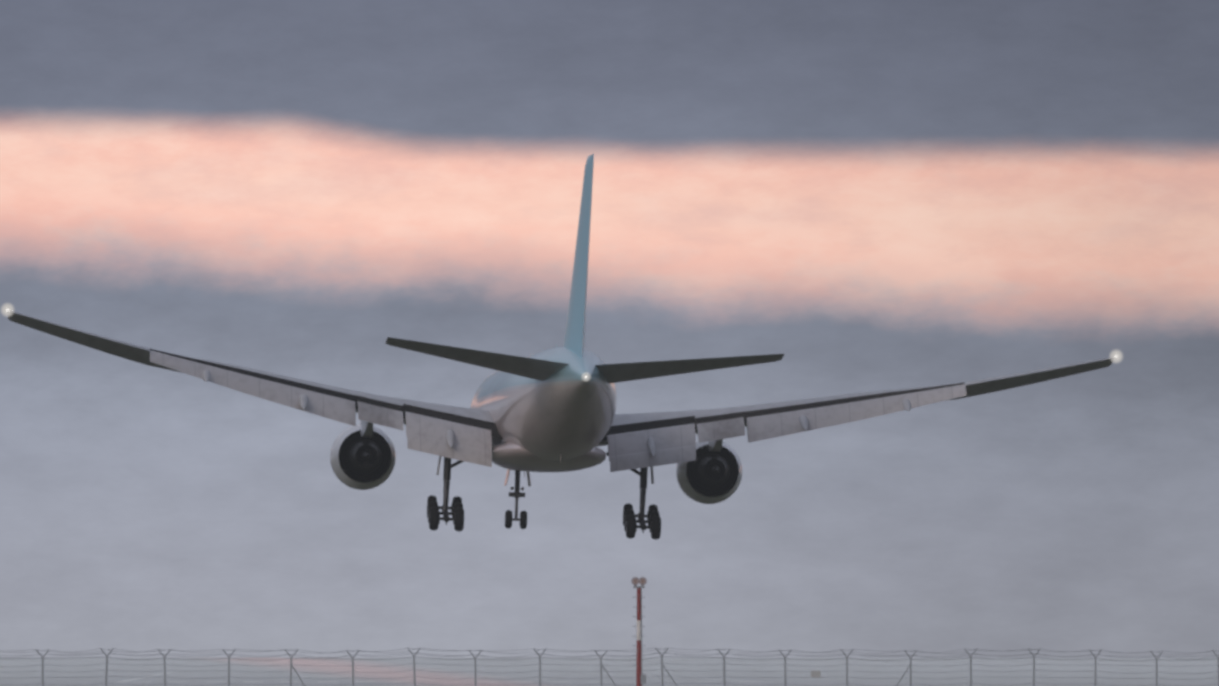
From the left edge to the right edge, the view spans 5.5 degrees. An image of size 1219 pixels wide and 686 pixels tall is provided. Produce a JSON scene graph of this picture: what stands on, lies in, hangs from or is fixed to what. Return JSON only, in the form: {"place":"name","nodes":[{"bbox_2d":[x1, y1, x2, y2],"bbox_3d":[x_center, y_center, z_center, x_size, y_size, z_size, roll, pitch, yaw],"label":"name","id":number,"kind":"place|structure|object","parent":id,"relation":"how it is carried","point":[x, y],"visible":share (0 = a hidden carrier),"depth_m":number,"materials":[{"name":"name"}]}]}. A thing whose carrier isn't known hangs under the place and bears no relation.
{"place":"outdoors","nodes":[
{"label":"outdoors","id":0,"kind":"place"},
{"bbox_2d":[3,154,1120,539],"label":"airplane","id":1,"kind":"object","parent":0,"point":[551,410],"visible":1,"depth_m":706.41,"materials":[{"name":"paint"}]},
{"bbox_2d":[0,658,1217,685],"bbox_3d":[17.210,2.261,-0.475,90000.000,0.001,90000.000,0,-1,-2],"label":"ground","id":2,"kind":"structure","parent":0,"point":[71,667],"depth_m":2787.61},
{"bbox_2d":[0,648,1218,685],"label":"perimeter fence","id":3,"kind":"object","parent":2,"relation":"on","point":[815,674],"visible":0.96,"depth_m":599.18,"materials":[{"name":"grey metal"}]},
{"bbox_2d":[632,578,645,685],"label":"approach light mast","id":4,"kind":"object","parent":2,"relation":"on","point":[640,680],"visible":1,"depth_m":593.13,"materials":[{"name":"red metal"}]},
{"bbox_2d":[0,0,1218,657],"label":"sky","id":5,"kind":"structure","parent":0,"point":[869,195],"materials":[{"name":"grey"}]}
]}

